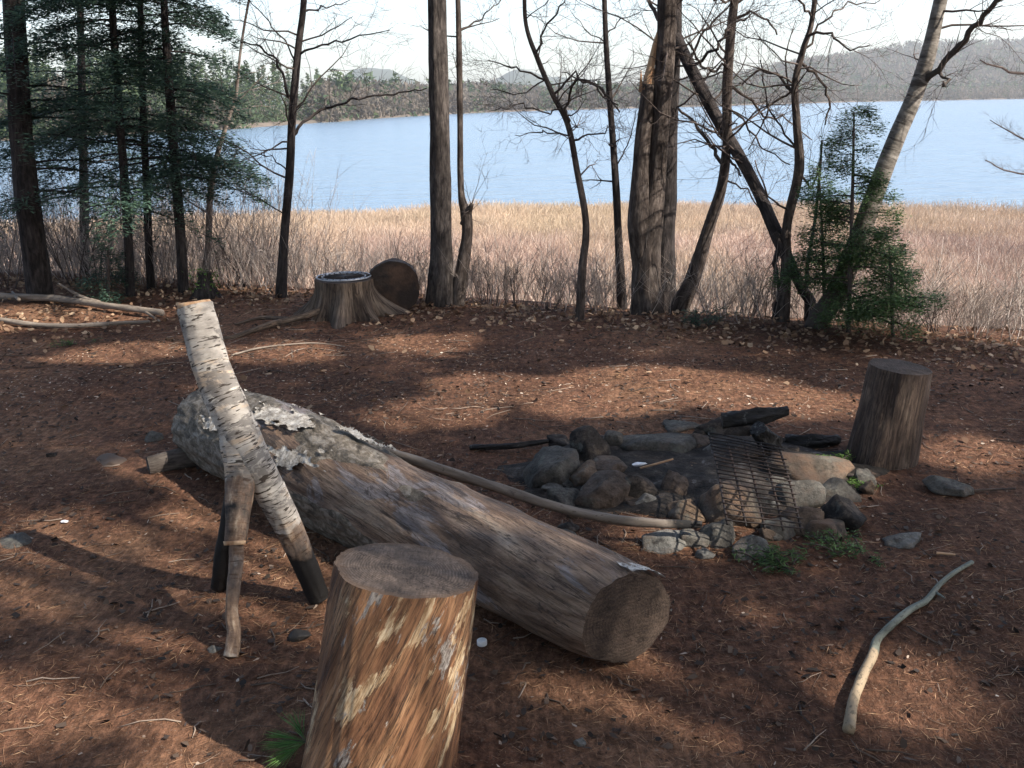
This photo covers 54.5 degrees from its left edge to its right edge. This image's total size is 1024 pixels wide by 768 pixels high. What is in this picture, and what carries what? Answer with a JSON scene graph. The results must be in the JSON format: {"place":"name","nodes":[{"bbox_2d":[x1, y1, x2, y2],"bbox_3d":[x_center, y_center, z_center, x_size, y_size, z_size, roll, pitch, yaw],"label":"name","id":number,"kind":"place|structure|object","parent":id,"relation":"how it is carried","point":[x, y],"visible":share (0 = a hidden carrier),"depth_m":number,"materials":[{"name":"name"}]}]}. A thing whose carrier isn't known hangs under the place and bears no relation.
{"place":"outdoors","nodes":[
{"label":"outdoors","id":0,"kind":"place"},
{"bbox_2d":[0,213,1023,767],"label":"ground","id":1,"kind":"structure","parent":0,"point":[126,745],"depth_m":3.44,"materials":[{"name":"soil"}]},
{"bbox_2d":[0,532,33,548],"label":"stone","id":2,"kind":"object","parent":1,"relation":"on","point":[20,539],"visible":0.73,"depth_m":3.68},
{"bbox_2d":[0,136,75,289],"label":"bare shrub","id":3,"kind":"object","parent":1,"relation":"on","point":[7,286],"visible":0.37,"depth_m":8.78,"materials":[{"name":"brown plant"}]},
{"bbox_2d":[0,117,141,286],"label":"bare shrub","id":4,"kind":"object","parent":1,"relation":"on","point":[54,255],"visible":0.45,"depth_m":8.79,"materials":[{"name":"brown plant"}]},
{"bbox_2d":[0,317,149,327],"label":"fallen branch","id":5,"kind":"object","parent":1,"relation":"on","point":[42,325],"visible":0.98,"depth_m":7.39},
{"bbox_2d":[0,282,164,321],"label":"fallen branch","id":6,"kind":"object","parent":1,"relation":"on","point":[85,301],"visible":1,"depth_m":8.07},
{"bbox_2d":[38,136,160,282],"bbox_3d":[-3.899,-1.653,9.159,1.272,1.486,1.320,-1,16,0],"label":"bare shrub","id":7,"kind":"object","parent":1,"relation":"on","point":[77,248],"visible":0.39,"depth_m":9.18,"materials":[{"name":"brown plant"}]},
{"bbox_2d":[71,221,141,303],"bbox_3d":[-3.397,-1.008,8.370,0.492,0.787,0.770,-1,16,0],"label":"fir sapling","id":8,"kind":"object","parent":1,"relation":"on","point":[107,292],"visible":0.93,"depth_m":8.39,"materials":[{"name":"green plant"}]},
{"bbox_2d":[96,453,126,466],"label":"stone","id":9,"kind":"object","parent":1,"relation":"on","point":[108,459],"visible":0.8,"depth_m":4.51,"materials":[{"name":"grey stone"}]},
{"bbox_2d":[0,0,226,301],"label":"hemlock","id":10,"kind":"object","parent":1,"relation":"on","point":[36,267],"visible":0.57,"depth_m":8.08,"materials":[{"name":"green plant"}]},
{"bbox_2d":[0,0,239,274],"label":"hemlock","id":11,"kind":"object","parent":1,"relation":"on","point":[80,65],"visible":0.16,"depth_m":9.79,"materials":[{"name":"green plant"}]},
{"bbox_2d":[0,0,260,288],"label":"hemlock","id":12,"kind":"object","parent":1,"relation":"on","point":[150,277],"visible":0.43,"depth_m":8.48,"materials":[{"name":"green plant"}]},
{"bbox_2d":[0,0,275,296],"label":"hemlock","id":13,"kind":"object","parent":1,"relation":"on","point":[123,184],"visible":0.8,"depth_m":7.86,"materials":[{"name":"green plant"}]},
{"bbox_2d":[78,126,231,285],"bbox_3d":[-3.233,-1.668,8.985,1.260,1.598,1.397,-1,16,0],"label":"bare shrub","id":14,"kind":"object","parent":1,"relation":"on","point":[164,281],"visible":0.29,"depth_m":9.00,"materials":[{"name":"brown plant"}]},
{"bbox_2d":[146,448,197,473],"bbox_3d":[-1.454,0.322,4.431,0.327,0.116,0.111,-9,18,-25],"label":"short log","id":15,"kind":"object","parent":1,"relation":"on","point":[173,459],"visible":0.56,"depth_m":4.36,"materials":[{"name":"grey wood"}]},
{"bbox_2d":[92,0,262,294],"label":"hemlock","id":16,"kind":"object","parent":1,"relation":"on","point":[181,258],"visible":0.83,"depth_m":8.10,"materials":[{"name":"green plant"}]},
{"bbox_2d":[182,267,223,299],"bbox_3d":[-2.572,-0.830,8.352,0.344,0.289,0.314,-1,16,0],"label":"rotten stump","id":17,"kind":"object","parent":1,"relation":"on","point":[206,288],"visible":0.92,"depth_m":8.28,"materials":[{"name":"green plant"}]},
{"bbox_2d":[132,0,316,270],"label":"pale birch","id":18,"kind":"object","parent":1,"relation":"on","point":[236,83],"visible":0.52,"depth_m":8.78,"materials":[{"name":"brown plant"}]},
{"bbox_2d":[156,136,295,287],"bbox_3d":[-2.589,-1.545,8.804,1.298,1.475,1.658,-1,16,0],"label":"bare shrub","id":19,"kind":"object","parent":1,"relation":"on","point":[252,227],"visible":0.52,"depth_m":8.85,"materials":[{"name":"brown plant"}]},
{"bbox_2d":[182,165,293,287],"bbox_3d":[-2.492,-1.448,8.976,0.903,1.205,1.327,1,16,8],"label":"bare shrub","id":20,"kind":"object","parent":1,"relation":"on","point":[243,285],"visible":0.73,"depth_m":8.86,"materials":[{"name":"brown plant"}]},
{"bbox_2d":[177,299,327,656],"bbox_3d":[-0.875,0.254,3.023,0.402,0.995,0.444,8,18,30],"label":"birch tripod","id":21,"kind":"object","parent":1,"relation":"on","point":[251,471],"visible":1,"depth_m":2.99,"materials":[{"name":"white wood"}]},
{"bbox_2d":[223,308,319,338],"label":"fallen branch","id":22,"kind":"object","parent":1,"relation":"on","point":[279,320],"visible":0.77,"depth_m":7.27,"materials":[{"name":"brown wood"}]},
{"bbox_2d":[261,709,305,767],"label":"pine sprig","id":23,"kind":"object","parent":1,"relation":"on","point":[276,744],"visible":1,"depth_m":2.45,"materials":[{"name":"green plant"}]},
{"bbox_2d":[251,178,351,288],"bbox_3d":[-1.993,-1.425,9.402,0.958,1.110,0.923,-10,18,-28],"label":"bare shrub","id":24,"kind":"object","parent":1,"relation":"on","point":[302,234],"visible":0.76,"depth_m":9.43,"materials":[{"name":"brown plant"}]},
{"bbox_2d":[157,0,456,297],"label":"slender tree","id":25,"kind":"object","parent":1,"relation":"on","point":[282,264],"visible":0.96,"depth_m":7.87,"materials":[{"name":"brown plant"}]},
{"bbox_2d":[293,274,412,328],"bbox_3d":[-1.238,-0.653,7.656,0.887,0.329,0.885,-15,21,-41],"label":"tree stump","id":26,"kind":"object","parent":1,"relation":"on","point":[339,305],"visible":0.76,"depth_m":7.46,"materials":[{"name":"brown wood"}]},
{"bbox_2d":[316,271,370,281],"bbox_3d":[-1.288,-0.823,7.615,0.420,0.014,0.420,-1,16,0],"label":"cooking ring","id":27,"kind":"object","parent":26,"relation":"on","point":[353,275],"visible":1,"depth_m":7.60,"materials":[{"name":"metal"}]},
{"bbox_2d":[301,543,477,767],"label":"log stool","id":28,"kind":"object","parent":1,"relation":"on","point":[389,692],"visible":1,"depth_m":2.24,"materials":[{"name":"brown wood"}]},
{"bbox_2d":[369,258,419,308],"bbox_3d":[-0.932,-0.782,7.823,0.403,0.412,0.323,-3,16,-6],"label":"log section","id":29,"kind":"object","parent":1,"relation":"on","point":[395,281],"visible":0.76,"depth_m":7.67,"materials":[{"name":"brown wood"}]},
{"bbox_2d":[171,389,670,662],"bbox_3d":[-0.515,0.401,3.631,0.436,0.431,2.519,-16,21,-42],"label":"felled log","id":30,"kind":"object","parent":1,"relation":"on","point":[564,589],"visible":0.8,"depth_m":3.15,"materials":[{"name":"brown wood"}]},
{"bbox_2d":[425,0,452,306],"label":"thick pine","id":31,"kind":"object","parent":1,"relation":"on","point":[439,291],"visible":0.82,"depth_m":7.62,"materials":[{"name":"brown plant"}]},
{"bbox_2d":[401,0,506,306],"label":"crooked tree","id":32,"kind":"object","parent":1,"relation":"on","point":[466,221],"visible":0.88,"depth_m":7.72,"materials":[{"name":"brown plant"}]},
{"bbox_2d":[445,235,504,305],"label":"bare shrub","id":33,"kind":"object","parent":1,"relation":"on","point":[483,287],"visible":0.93,"depth_m":7.95,"materials":[{"name":"brown plant"}]},
{"bbox_2d":[469,439,548,449],"bbox_3d":[-0.012,0.282,4.596,0.371,0.040,0.069,-2,16,-5],"label":"charred log","id":34,"kind":"object","parent":1,"relation":"on","point":[531,443],"visible":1,"depth_m":4.58,"materials":[{"name":"black wood"}]},
{"bbox_2d":[0,131,1023,342],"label":"brush","id":35,"kind":"object","parent":1,"relation":"on","point":[264,252],"visible":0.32,"depth_m":8.88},
{"bbox_2d":[0,311,1023,767],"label":"pine needles","id":36,"kind":"object","parent":1,"relation":"on","point":[628,545],"visible":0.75,"depth_m":3.27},
{"bbox_2d":[0,292,1023,767],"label":"bark bits","id":37,"kind":"object","parent":1,"relation":"on","point":[590,734],"visible":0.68,"depth_m":3.79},
{"bbox_2d":[0,273,1023,517],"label":"leaf litter","id":38,"kind":"object","parent":1,"relation":"on","point":[588,311],"visible":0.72,"depth_m":7.15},
{"bbox_2d":[0,296,1023,767],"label":"twig litter","id":39,"kind":"object","parent":1,"relation":"on","point":[98,630],"visible":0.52,"depth_m":3.88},
{"bbox_2d":[0,295,1023,766],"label":"wood chips","id":40,"kind":"object","parent":1,"relation":"on","point":[958,759],"visible":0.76,"depth_m":5.49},
{"bbox_2d":[0,196,1023,329],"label":"reeds","id":41,"kind":"object","parent":1,"relation":"on","point":[931,223],"visible":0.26,"depth_m":35.09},
{"bbox_2d":[494,240,543,308],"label":"bare shrub","id":42,"kind":"object","parent":1,"relation":"on","point":[510,280],"visible":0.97,"depth_m":7.88,"materials":[{"name":"brown plant"}]},
{"bbox_2d":[430,0,664,321],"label":"young tree","id":43,"kind":"object","parent":1,"relation":"on","point":[581,278],"visible":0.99,"depth_m":6.77,"materials":[{"name":"brown plant"}]},
{"bbox_2d":[518,250,577,309],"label":"bare shrub","id":44,"kind":"object","parent":1,"relation":"on","point":[558,301],"visible":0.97,"depth_m":7.80,"materials":[{"name":"brown plant"}]},
{"bbox_2d":[523,445,580,487],"bbox_3d":[0.169,0.384,4.228,0.260,0.209,0.241,-1,16,0],"label":"fire pit stone","id":45,"kind":"object","parent":1,"relation":"on","point":[557,464],"visible":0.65,"depth_m":4.16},
{"bbox_2d":[547,487,578,505],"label":"fire pit stone","id":46,"kind":"object","parent":1,"relation":"on","point":[565,495],"visible":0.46,"depth_m":3.97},
{"bbox_2d":[569,459,596,486],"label":"fire pit stone","id":47,"kind":"object","parent":1,"relation":"on","point":[583,473],"visible":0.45,"depth_m":4.10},
{"bbox_2d":[569,425,610,461],"bbox_3d":[0.350,0.309,4.424,0.187,0.247,0.221,-1,16,0],"label":"fire pit stone","id":48,"kind":"object","parent":1,"relation":"on","point":[588,442],"visible":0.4,"depth_m":4.38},
{"bbox_2d":[558,254,629,312],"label":"bare shrub","id":49,"kind":"object","parent":1,"relation":"on","point":[602,298],"visible":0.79,"depth_m":7.64,"materials":[{"name":"brown plant"}]},
{"bbox_2d":[534,0,655,308],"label":"thin tree","id":50,"kind":"object","parent":1,"relation":"on","point":[621,296],"visible":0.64,"depth_m":8.02,"materials":[{"name":"brown plant"}]},
{"bbox_2d":[574,470,630,508],"bbox_3d":[0.368,0.447,4.005,0.211,0.183,0.258,11,20,36],"label":"fire pit stone","id":51,"kind":"object","parent":1,"relation":"on","point":[605,489],"visible":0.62,"depth_m":3.93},
{"bbox_2d":[603,430,622,445],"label":"fire pit stone","id":52,"kind":"object","parent":1,"relation":"on","point":[611,437],"visible":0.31,"depth_m":4.52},
{"bbox_2d":[625,475,658,497],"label":"fire pit stone","id":53,"kind":"object","parent":1,"relation":"on","point":[640,486],"visible":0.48,"depth_m":3.96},
{"bbox_2d":[618,433,696,452],"bbox_3d":[0.625,0.296,4.548,0.461,0.141,0.261,-1,16,0],"label":"fire pit stone","id":54,"kind":"object","parent":1,"relation":"on","point":[681,443],"visible":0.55,"depth_m":4.47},
{"bbox_2d":[641,529,685,554],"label":"fire pit stone","id":55,"kind":"object","parent":1,"relation":"on","point":[665,541],"visible":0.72,"depth_m":3.55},
{"bbox_2d":[617,0,725,314],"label":"twin trunk tree","id":56,"kind":"object","parent":1,"relation":"on","point":[646,201],"visible":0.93,"depth_m":7.25,"materials":[{"name":"brown plant"}]},
{"bbox_2d":[576,0,778,310],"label":"dark tree","id":57,"kind":"object","parent":1,"relation":"on","point":[668,231],"visible":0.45,"depth_m":8.06,"materials":[{"name":"brown plant"}]},
{"bbox_2d":[663,420,699,432],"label":"fire pit stone","id":58,"kind":"object","parent":1,"relation":"on","point":[679,426],"visible":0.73,"depth_m":4.82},
{"bbox_2d":[666,498,705,521],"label":"fire pit stone","id":59,"kind":"object","parent":1,"relation":"on","point":[686,509],"visible":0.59,"depth_m":3.79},
{"bbox_2d":[497,432,889,517],"bbox_3d":[0.769,0.374,4.299,1.840,0.099,1.120,-1,16,0],"label":"ash bed","id":60,"kind":"object","parent":1,"relation":"on","point":[701,476],"visible":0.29,"depth_m":4.22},
{"bbox_2d":[593,455,626,472],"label":"fire pit stone","id":61,"kind":"object","parent":60,"relation":"on","point":[605,462],"visible":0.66,"depth_m":4.17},
{"bbox_2d":[661,469,688,495],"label":"fire pit stone","id":62,"kind":"object","parent":60,"relation":"on","point":[675,482],"visible":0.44,"depth_m":4.00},
{"bbox_2d":[708,432,804,532],"bbox_3d":[0.888,0.348,3.668,0.274,0.156,0.691,0,16,5],"label":"wire rack","id":63,"kind":"object","parent":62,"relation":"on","point":[757,493],"visible":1,"depth_m":3.59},
{"bbox_2d":[784,434,840,447],"bbox_3d":[1.382,0.259,4.570,0.263,0.083,0.097,-1,16,0],"label":"charred log","id":64,"kind":"object","parent":60,"relation":"on","point":[815,441],"visible":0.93,"depth_m":4.54,"materials":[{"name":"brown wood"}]},
{"bbox_2d":[679,529,709,547],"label":"fire pit stone","id":65,"kind":"object","parent":1,"relation":"on","point":[693,538],"visible":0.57,"depth_m":3.56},
{"bbox_2d":[382,447,701,528],"bbox_3d":[0.067,0.392,3.691,1.267,0.186,0.128,5,17,20],"label":"long pole","id":66,"kind":"object","parent":65,"relation":"on","point":[490,485],"visible":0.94,"depth_m":3.63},
{"bbox_2d":[591,0,816,322],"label":"slanting tree","id":67,"kind":"object","parent":1,"relation":"on","point":[770,219],"visible":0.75,"depth_m":7.21,"materials":[{"name":"brown plant"}]},
{"bbox_2d":[674,267,743,313],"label":"bare shrub","id":68,"kind":"object","parent":1,"relation":"on","point":[699,290],"visible":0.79,"depth_m":7.58,"materials":[{"name":"brown plant"}]},
{"bbox_2d":[678,305,743,327],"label":"green weed","id":69,"kind":"object","parent":1,"relation":"on","point":[697,322],"visible":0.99,"depth_m":7.04,"materials":[{"name":"green plant"}]},
{"bbox_2d":[701,518,735,548],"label":"fire pit stone","id":70,"kind":"object","parent":1,"relation":"on","point":[721,534],"visible":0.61,"depth_m":3.57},
{"bbox_2d":[694,417,751,435],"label":"fire pit stone","id":71,"kind":"object","parent":1,"relation":"on","point":[714,426],"visible":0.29,"depth_m":4.72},
{"bbox_2d":[698,478,761,526],"bbox_3d":[0.841,0.484,3.832,0.254,0.226,0.255,-1,16,0],"label":"fire pit stone","id":72,"kind":"object","parent":1,"relation":"on","point":[710,505],"visible":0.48,"depth_m":3.75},
{"bbox_2d":[628,0,860,314],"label":"leaning tree","id":73,"kind":"object","parent":1,"relation":"on","point":[700,254],"visible":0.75,"depth_m":7.36,"materials":[{"name":"brown plant"}]},
{"bbox_2d":[732,534,769,560],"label":"fire pit stone","id":74,"kind":"object","parent":1,"relation":"on","point":[755,540],"visible":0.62,"depth_m":3.48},
{"bbox_2d":[729,245,794,317],"bbox_3d":[1.882,-0.748,7.305,0.470,0.624,0.763,-1,16,0],"label":"bare shrub","id":75,"kind":"object","parent":1,"relation":"on","point":[753,312],"visible":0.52,"depth_m":7.42,"materials":[{"name":"brown plant"}]},
{"bbox_2d":[731,543,806,574],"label":"green weed","id":76,"kind":"object","parent":1,"relation":"on","point":[771,555],"visible":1,"depth_m":3.39,"materials":[{"name":"green plant"}]},
{"bbox_2d":[728,235,816,318],"bbox_3d":[1.932,-0.813,7.345,0.703,0.722,0.614,-1,16,0],"label":"bare shrub","id":77,"kind":"object","parent":1,"relation":"on","point":[753,273],"visible":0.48,"depth_m":7.33,"materials":[{"name":"brown plant"}]},
{"bbox_2d":[760,517,795,540],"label":"fire pit stone","id":78,"kind":"object","parent":1,"relation":"on","point":[787,533],"visible":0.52,"depth_m":3.63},
{"bbox_2d":[682,0,910,321],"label":"wavy tree","id":79,"kind":"object","parent":1,"relation":"on","point":[799,166],"visible":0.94,"depth_m":6.84,"materials":[{"name":"brown plant"}]},
{"bbox_2d":[775,480,825,507],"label":"fire pit stone","id":80,"kind":"object","parent":1,"relation":"on","point":[810,493],"visible":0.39,"depth_m":3.89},
{"bbox_2d":[776,506,824,537],"bbox_3d":[1.078,0.532,3.723,0.197,0.155,0.199,-1,16,0],"label":"fire pit stone","id":81,"kind":"object","parent":1,"relation":"on","point":[807,514],"visible":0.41,"depth_m":3.68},
{"bbox_2d":[764,451,854,483],"bbox_3d":[1.258,0.354,4.213,0.341,0.140,0.292,12,20,38],"label":"fire pit stone","id":82,"kind":"object","parent":1,"relation":"on","point":[821,469],"visible":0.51,"depth_m":4.14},
{"bbox_2d":[774,124,875,320],"bbox_3d":[2.332,-1.092,7.164,0.580,1.520,0.739,-13,20,-36],"label":"thin sapling","id":83,"kind":"object","parent":1,"relation":"on","point":[805,310],"visible":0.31,"depth_m":7.07,"materials":[{"name":"brown plant"}]},
{"bbox_2d":[778,159,874,299],"bbox_3d":[2.140,-0.928,6.894,0.665,1.277,0.607,-13,20,-37],"label":"fir sapling","id":84,"kind":"object","parent":1,"relation":"on","point":[812,258],"visible":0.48,"depth_m":6.81,"materials":[{"name":"green plant"}]},
{"bbox_2d":[806,518,846,539],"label":"fire pit stone","id":85,"kind":"object","parent":1,"relation":"on","point":[815,526],"visible":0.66,"depth_m":3.63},
{"bbox_2d":[766,99,908,334],"bbox_3d":[2.211,-1.008,6.479,0.972,1.634,1.065,-1,16,0],"label":"fir sapling","id":86,"kind":"object","parent":1,"relation":"on","point":[850,258],"visible":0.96,"depth_m":6.42,"materials":[{"name":"green plant"}]},
{"bbox_2d":[794,528,884,566],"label":"green weed","id":87,"kind":"object","parent":1,"relation":"on","point":[839,547],"visible":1,"depth_m":3.46,"materials":[{"name":"green plant"}]},
{"bbox_2d":[822,477,861,501],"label":"fire pit stone","id":88,"kind":"object","parent":1,"relation":"on","point":[833,486],"visible":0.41,"depth_m":3.96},
{"bbox_2d":[820,494,866,531],"bbox_3d":[1.241,0.499,3.750,0.204,0.146,0.225,-1,16,0],"label":"fire pit stone","id":89,"kind":"object","parent":1,"relation":"on","point":[849,513],"visible":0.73,"depth_m":3.71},
{"bbox_2d":[854,468,876,484],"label":"fire pit stone","id":90,"kind":"object","parent":1,"relation":"on","point":[864,475],"visible":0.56,"depth_m":4.11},
{"bbox_2d":[814,216,952,342],"bbox_3d":[2.395,-0.657,6.584,0.759,0.894,0.910,-1,16,0],"label":"fir sapling","id":91,"kind":"object","parent":1,"relation":"on","point":[913,302],"visible":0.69,"depth_m":6.38,"materials":[{"name":"green plant"}]},
{"bbox_2d":[845,358,932,469],"bbox_3d":[1.646,0.146,4.377,0.329,0.492,0.289,-1,16,0],"label":"log stool","id":92,"kind":"object","parent":1,"relation":"on","point":[887,430],"visible":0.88,"depth_m":4.27,"materials":[{"name":"brown wood"}]},
{"bbox_2d":[882,532,921,548],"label":"stone","id":93,"kind":"object","parent":1,"relation":"on","point":[909,540],"visible":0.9,"depth_m":3.55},
{"bbox_2d":[842,560,973,734],"bbox_3d":[1.169,0.730,2.966,0.112,0.030,1.170,11,20,36],"label":"grey green stick","id":94,"kind":"object","parent":1,"relation":"on","point":[850,716],"visible":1,"depth_m":2.83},
{"bbox_2d":[804,0,1023,328],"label":"leaning birch","id":95,"kind":"object","parent":1,"relation":"on","point":[924,74],"visible":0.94,"depth_m":6.49,"materials":[{"name":"grey plant"}]},
{"bbox_2d":[898,276,984,333],"bbox_3d":[2.890,-0.542,6.697,0.611,0.477,0.544,-1,16,0],"label":"bare shrub","id":96,"kind":"object","parent":1,"relation":"on","point":[935,314],"visible":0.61,"depth_m":6.73,"materials":[{"name":"brown plant"}]},
{"bbox_2d":[922,475,974,496],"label":"stone","id":97,"kind":"object","parent":1,"relation":"on","point":[937,485],"visible":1,"depth_m":4.03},
{"bbox_2d":[937,268,1022,338],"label":"bare shrub","id":98,"kind":"object","parent":1,"relation":"on","point":[988,309],"visible":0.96,"depth_m":6.62,"materials":[{"name":"brown plant"}]},
{"bbox_2d":[967,48,1023,177],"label":"bare sapling","id":99,"kind":"object","parent":1,"relation":"on","point":[1011,73],"visible":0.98,"depth_m":20.08,"materials":[{"name":"brown plant"}]},
{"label":"fire pit stone","id":100,"kind":"object","parent":1,"relation":"on","visible":0},
{"bbox_2d":[750,420,782,451],"bbox_3d":[1.106,0.242,4.367,0.115,0.188,0.200,11,20,37],"label":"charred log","id":101,"kind":"object","parent":100,"relation":"on","point":[760,432],"visible":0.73,"depth_m":4.30,"materials":[{"name":"wood"}]},
{"bbox_2d":[721,406,788,428],"bbox_3d":[1.090,0.149,4.463,0.301,0.105,0.090,-1,16,0],"label":"charred log","id":102,"kind":"object","parent":101,"relation":"on","point":[752,416],"visible":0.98,"depth_m":4.43,"materials":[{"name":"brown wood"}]},
{"bbox_2d":[0,99,1023,223],"bbox_3d":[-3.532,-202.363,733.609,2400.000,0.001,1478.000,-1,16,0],"label":"water","id":103,"kind":"structure","parent":0,"point":[948,157],"depth_m":90.11,"materials":[{"name":"blue liquid"}]},
{"bbox_2d":[0,0,1023,93],"label":"sky","id":104,"kind":"structure","parent":0,"point":[904,20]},
{"bbox_2d":[1,45,1023,140],"bbox_3d":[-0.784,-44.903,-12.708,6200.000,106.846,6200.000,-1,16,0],"label":"hills","id":105,"kind":"structure","parent":0,"point":[510,76],"depth_m":1464.20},
{"bbox_2d":[0,77,310,135],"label":"shore hardwoods","id":106,"kind":"object","parent":105,"relation":"on","point":[64,82],"visible":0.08,"depth_m":231.13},
{"bbox_2d":[0,41,330,139],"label":"evergreen wood","id":107,"kind":"object","parent":105,"relation":"on","point":[246,86],"visible":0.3,"depth_m":248.13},
{"bbox_2d":[306,36,1023,111],"bbox_3d":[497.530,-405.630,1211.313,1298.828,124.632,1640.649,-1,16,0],"label":"hill hardwoods","id":108,"kind":"object","parent":105,"relation":"on","point":[986,51],"visible":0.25,"depth_m":1287.01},
{"bbox_2d":[307,58,1023,122],"bbox_3d":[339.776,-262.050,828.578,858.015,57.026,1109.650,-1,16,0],"label":"hardwoods","id":109,"kind":"object","parent":105,"relation":"on","point":[382,109],"visible":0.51,"depth_m":574.92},
{"bbox_2d":[311,66,1023,119],"bbox_3d":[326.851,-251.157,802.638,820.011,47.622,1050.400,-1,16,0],"label":"evergreens","id":110,"kind":"object","parent":105,"relation":"on","point":[341,81],"visible":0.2,"depth_m":559.23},
{"bbox_2d":[604,37,1023,101],"bbox_3d":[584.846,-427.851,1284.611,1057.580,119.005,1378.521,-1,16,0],"label":"hill evergreens","id":111,"kind":"object","parent":105,"relation":"on","point":[888,74],"visible":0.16,"depth_m":1263.73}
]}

